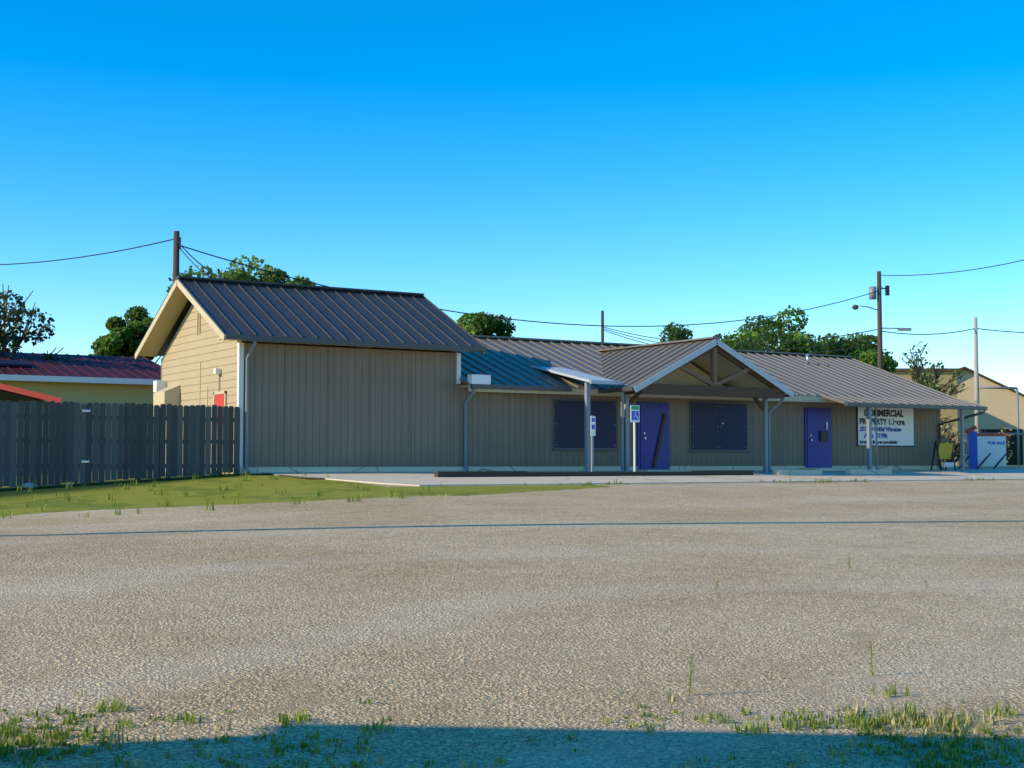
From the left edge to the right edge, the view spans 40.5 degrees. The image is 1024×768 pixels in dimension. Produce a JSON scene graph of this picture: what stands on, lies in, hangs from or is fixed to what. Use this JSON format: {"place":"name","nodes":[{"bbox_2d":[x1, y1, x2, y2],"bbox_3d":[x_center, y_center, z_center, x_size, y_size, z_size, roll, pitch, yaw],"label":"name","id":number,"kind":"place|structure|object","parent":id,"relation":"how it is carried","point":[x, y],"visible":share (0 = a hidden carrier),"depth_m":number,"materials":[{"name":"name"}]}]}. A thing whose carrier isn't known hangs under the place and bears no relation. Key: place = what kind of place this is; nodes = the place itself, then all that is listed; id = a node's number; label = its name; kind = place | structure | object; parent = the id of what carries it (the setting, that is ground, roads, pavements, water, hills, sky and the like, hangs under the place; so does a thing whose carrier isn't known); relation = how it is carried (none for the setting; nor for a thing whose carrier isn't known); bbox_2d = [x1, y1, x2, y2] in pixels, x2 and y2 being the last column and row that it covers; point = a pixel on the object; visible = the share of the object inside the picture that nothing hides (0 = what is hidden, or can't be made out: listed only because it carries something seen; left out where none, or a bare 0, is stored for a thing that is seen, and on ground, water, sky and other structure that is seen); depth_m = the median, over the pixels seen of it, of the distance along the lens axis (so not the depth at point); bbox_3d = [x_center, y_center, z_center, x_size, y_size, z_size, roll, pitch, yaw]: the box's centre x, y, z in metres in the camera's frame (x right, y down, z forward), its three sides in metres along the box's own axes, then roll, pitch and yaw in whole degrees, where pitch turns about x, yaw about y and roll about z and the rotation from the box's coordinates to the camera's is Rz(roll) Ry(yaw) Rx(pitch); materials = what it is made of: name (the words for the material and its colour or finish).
{"place":"outdoors","nodes":[
{"label":"outdoors","id":0,"kind":"place"},
{"bbox_2d":[0,465,1023,767],"bbox_3d":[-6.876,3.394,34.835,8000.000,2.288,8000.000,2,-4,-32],"label":"lot ground","id":1,"kind":"structure","parent":0,"point":[454,625],"depth_m":11.74,"materials":[{"name":"grey gravel"}]},
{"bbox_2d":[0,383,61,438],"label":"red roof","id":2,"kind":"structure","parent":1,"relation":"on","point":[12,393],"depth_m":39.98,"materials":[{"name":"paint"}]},
{"bbox_2d":[0,284,62,358],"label":"tree","id":3,"kind":"object","parent":1,"relation":"on","point":[14,314],"visible":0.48,"depth_m":48.98,"materials":[{"name":"green plant"}]},
{"bbox_2d":[23,482,71,488],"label":"field stones","id":4,"kind":"object","parent":1,"relation":"on","point":[29,485],"visible":0.82,"depth_m":31.59,"materials":[{"name":"grey stone"}]},
{"bbox_2d":[0,351,160,474],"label":"neighbour building","id":5,"kind":"structure","parent":1,"relation":"on","point":[85,379],"depth_m":47.33,"materials":[{"name":"red metal"}]},
{"bbox_2d":[0,400,239,486],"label":"privacy fence","id":6,"kind":"object","parent":1,"relation":"on","point":[180,437],"visible":0.94,"depth_m":33.16,"materials":[{"name":"grey wood"}]},
{"bbox_2d":[89,306,160,362],"bbox_3d":[-18.149,0.237,66.040,4.070,8.130,4.060,2,-4,-32],"label":"tree","id":7,"kind":"object","parent":1,"relation":"on","point":[120,338],"visible":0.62,"depth_m":64.90,"materials":[{"name":"green plant"}]},
{"bbox_2d":[173,231,180,282],"bbox_3d":[-11.348,-0.884,46.763,0.307,8.586,0.296,2,-4,-32],"label":"service pole","id":8,"kind":"object","parent":1,"relation":"on","point":[176,247],"visible":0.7,"depth_m":46.88,"materials":[{"name":"brown wood"}]},
{"bbox_2d":[0,239,1023,353],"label":"overhead wires","id":9,"kind":"object","parent":8,"relation":"attached to","point":[899,329],"visible":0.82,"depth_m":66.01,"materials":[{"name":"black"}]},
{"bbox_2d":[166,254,315,292],"bbox_3d":[-10.993,-0.966,61.518,8.030,10.030,8.360,2,-4,-32],"label":"tree","id":10,"kind":"object","parent":1,"relation":"on","point":[238,273],"visible":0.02,"depth_m":61.42,"materials":[{"name":"green plant"}]},
{"bbox_2d":[456,311,515,336],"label":"tree","id":11,"kind":"object","parent":1,"relation":"on","point":[481,325],"visible":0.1,"depth_m":71.31,"materials":[{"name":"green plant"}]},
{"bbox_2d":[9,689,1012,767],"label":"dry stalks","id":12,"kind":"object","parent":1,"relation":"on","point":[933,721],"visible":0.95,"depth_m":7.90,"materials":[{"name":"green plant"}]},
{"bbox_2d":[0,468,1023,767],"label":"grass","id":13,"kind":"object","parent":1,"relation":"on","point":[6,746],"visible":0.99,"depth_m":7.51,"materials":[{"name":"green plant"}]},
{"bbox_2d":[161,304,939,473],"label":"building","id":14,"kind":"structure","parent":1,"relation":"on","point":[339,409],"depth_m":37.89,"materials":[{"name":"beige"}]},
{"bbox_2d":[153,312,226,416],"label":"wall fixtures","id":15,"kind":"object","parent":14,"relation":"attached to","point":[163,393],"visible":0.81,"depth_m":38.70,"materials":[{"name":"white paint"}]},
{"bbox_2d":[135,276,486,358],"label":"roof","id":16,"kind":"structure","parent":14,"relation":"on","point":[269,312],"depth_m":37.90,"materials":[{"name":"grey metal"}]},
{"bbox_2d":[245,340,984,473],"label":"downspouts","id":17,"kind":"object","parent":14,"relation":"attached to","point":[465,417],"visible":0.86,"depth_m":38.35,"materials":[{"name":"grey paint"}]},
{"bbox_2d":[367,335,986,409],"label":"roof","id":18,"kind":"structure","parent":14,"relation":"on","point":[506,363],"depth_m":45.69,"materials":[{"name":"grey metal"}]},
{"bbox_2d":[468,374,490,383],"bbox_3d":[-0.902,-0.120,38.156,0.600,0.260,0.240,2,-4,-32],"label":"air conditioner unit","id":19,"kind":"object","parent":18,"relation":"on","point":[478,379],"visible":1,"depth_m":38.03,"materials":[{"name":"white paint"}]},
{"bbox_2d":[856,407,913,446],"bbox_3d":[12.697,1.445,47.164,2.730,1.340,0.050,2,-4,-32],"label":"sign","id":20,"kind":"object","parent":14,"relation":"attached to","point":[904,436],"depth_m":47.28,"materials":[{"name":"white paint"}]},
{"bbox_2d":[864,433,887,437],"bbox_3d":[12.282,1.755,46.854,1.152,0.200,0.004,2,-4,-32],"label":"sign lettering","id":21,"kind":"object","parent":20,"relation":"attached to","point":[884,435],"visible":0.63,"depth_m":47.00,"materials":[{"name":"blue paint"}]},
{"bbox_2d":[860,440,897,443],"bbox_3d":[12.393,1.976,46.911,1.815,0.158,0.004,2,-4,-32],"label":"sign lettering","id":22,"kind":"object","parent":20,"relation":"attached to","point":[873,442],"visible":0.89,"depth_m":46.95,"materials":[{"name":"black paint"}]},
{"bbox_2d":[860,426,900,431],"bbox_3d":[12.476,1.528,46.988,1.984,0.163,0.004,2,-4,-32],"label":"sign lettering","id":23,"kind":"object","parent":20,"relation":"attached to","point":[883,429],"visible":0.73,"depth_m":47.06,"materials":[{"name":"blue paint"}]},
{"bbox_2d":[859,418,904,424],"bbox_3d":[12.550,1.276,47.048,2.175,0.216,0.004,2,-4,-32],"label":"sign lettering","id":24,"kind":"object","parent":20,"relation":"attached to","point":[873,419],"visible":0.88,"depth_m":47.02,"materials":[{"name":"black"}]},
{"bbox_2d":[864,409,903,416],"bbox_3d":[12.622,0.989,47.109,1.902,0.240,0.004,2,-4,-32],"label":"sign lettering","id":25,"kind":"object","parent":20,"relation":"attached to","point":[888,412],"visible":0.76,"depth_m":47.19,"materials":[{"name":"black"}]},
{"bbox_2d":[601,310,603,341],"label":"distant pole","id":26,"kind":"object","parent":1,"relation":"on","point":[602,327],"visible":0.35,"depth_m":94.86,"materials":[{"name":"grey wood"}]},
{"bbox_2d":[263,469,1023,485],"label":"concrete pad","id":27,"kind":"object","parent":1,"relation":"on","point":[412,478],"visible":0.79,"depth_m":36.50,"materials":[{"name":"grey concrete"}]},
{"bbox_2d":[532,365,622,471],"bbox_3d":[1.873,0.997,40.384,1.130,3.232,3.017,2,-4,-32],"label":"awning","id":28,"kind":"object","parent":27,"relation":"on","point":[578,375],"visible":0.91,"depth_m":39.09,"materials":[{"name":"grey metal"}]},
{"bbox_2d":[591,416,595,471],"bbox_3d":[2.187,1.686,37.697,0.150,1.658,0.080,2,-4,-32],"label":"reserved parking sign","id":29,"kind":"object","parent":27,"relation":"on","point":[593,432],"visible":0.91,"depth_m":37.68,"materials":[{"name":"white metal"}]},
{"bbox_2d":[630,405,639,471],"bbox_3d":[3.402,1.573,38.459,0.300,1.968,0.069,2,-4,-32],"label":"accessible parking sign","id":30,"kind":"object","parent":27,"relation":"on","point":[634,413],"visible":0.98,"depth_m":38.46,"materials":[{"name":"white metal"}]},
{"bbox_2d":[434,469,891,476],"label":"curb","id":31,"kind":"structure","parent":27,"relation":"on","point":[546,474],"depth_m":38.00,"materials":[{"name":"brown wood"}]},
{"bbox_2d":[597,337,795,471],"bbox_3d":[4.453,0.753,43.019,6.220,4.010,5.878,2,-4,-32],"label":"entry porch","id":32,"kind":"object","parent":27,"relation":"on","point":[711,366],"visible":0.96,"depth_m":41.27,"materials":[{"name":"beige metal"}]},
{"bbox_2d":[552,398,861,471],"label":"doors and windows","id":33,"kind":"structure","parent":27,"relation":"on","point":[718,426],"depth_m":42.09,"materials":[{"name":"purple"}]},
{"bbox_2d":[616,474,1023,480],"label":"weeds","id":34,"kind":"object","parent":27,"relation":"on","point":[813,478],"visible":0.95,"depth_m":39.80,"materials":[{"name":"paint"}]},
{"bbox_2d":[866,407,964,471],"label":"awning posts","id":35,"kind":"object","parent":27,"relation":"on","point":[869,437],"visible":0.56,"depth_m":44.90,"materials":[{"name":"grey metal"}]},
{"bbox_2d":[931,440,955,470],"bbox_3d":[14.765,2.466,47.545,0.760,1.057,0.479,2,-4,-32],"label":"sandwich board sign","id":36,"kind":"object","parent":27,"relation":"on","point":[944,450],"visible":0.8,"depth_m":47.44,"materials":[{"name":"black paint"}]},
{"bbox_2d":[659,322,775,351],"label":"oak","id":37,"kind":"object","parent":1,"relation":"on","point":[674,333],"visible":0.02,"depth_m":87.51,"materials":[{"name":"green plant"}]},
{"bbox_2d":[712,305,828,353],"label":"oak","id":38,"kind":"object","parent":1,"relation":"on","point":[781,327],"visible":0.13,"depth_m":90.75,"materials":[{"name":"green plant"}]},
{"bbox_2d":[786,330,898,372],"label":"oak","id":39,"kind":"object","parent":1,"relation":"on","point":[867,354],"visible":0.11,"depth_m":94.36,"materials":[{"name":"green plant"}]},
{"bbox_2d":[852,271,889,369],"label":"utility pole","id":40,"kind":"object","parent":1,"relation":"on","point":[877,296],"visible":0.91,"depth_m":71.79,"materials":[{"name":"brown wood"}]},
{"bbox_2d":[893,368,959,464],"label":"tan warehouse","id":41,"kind":"structure","parent":1,"relation":"on","point":[947,373],"depth_m":112.23,"materials":[{"name":"beige metal"}]},
{"bbox_2d":[899,341,967,425],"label":"tree","id":42,"kind":"object","parent":1,"relation":"on","point":[916,367],"visible":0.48,"depth_m":69.44,"materials":[{"name":"green plant"}]},
{"bbox_2d":[941,419,966,465],"bbox_3d":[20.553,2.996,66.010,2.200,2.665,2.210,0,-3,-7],"label":"dry brush","id":43,"kind":"object","parent":1,"relation":"on","point":[955,448],"visible":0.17,"depth_m":65.49,"materials":[{"name":"brown plant"}]},
{"bbox_2d":[973,317,979,433],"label":"utility pole","id":44,"kind":"object","parent":1,"relation":"on","point":[976,390],"visible":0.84,"depth_m":75.75,"materials":[{"name":"grey wood"}]},
{"bbox_2d":[957,426,1007,468],"bbox_3d":[17.609,2.381,51.992,1.686,1.650,0.962,2,-4,-32],"label":"machine","id":45,"kind":"object","parent":1,"relation":"on","point":[981,451],"visible":0.86,"depth_m":52.00,"materials":[{"name":"metal"}]},
{"bbox_2d":[988,441,1004,443],"bbox_3d":[18.156,2.207,52.028,0.643,0.120,0.006,0,-3,0],"label":"sign lettering","id":46,"kind":"object","parent":45,"relation":"attached to","point":[993,442],"visible":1,"depth_m":52.03},
{"bbox_2d":[942,466,1023,468],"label":"side pavement","id":47,"kind":"structure","parent":1,"relation":"on","point":[1001,467],"depth_m":55.23,"materials":[{"name":"concrete"}]},
{"bbox_2d":[957,366,1023,464],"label":"industrial shed","id":48,"kind":"structure","parent":1,"relation":"on","point":[1000,404],"depth_m":124.44,"materials":[{"name":"beige metal"}]},
{"bbox_2d":[982,423,1013,461],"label":"dry brush","id":49,"kind":"object","parent":1,"relation":"on","point":[1002,431],"visible":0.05,"depth_m":74.76,"materials":[{"name":"brown plant"}]},
{"bbox_2d":[979,386,1019,465],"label":"pipe rack","id":50,"kind":"object","parent":1,"relation":"on","point":[1017,418],"visible":0.55,"depth_m":99.86,"materials":[{"name":"white metal"}]},
{"bbox_2d":[0,0,1023,393],"label":"sky","id":51,"kind":"structure","parent":0,"point":[637,162],"materials":[{"name":"blue"}]}
]}

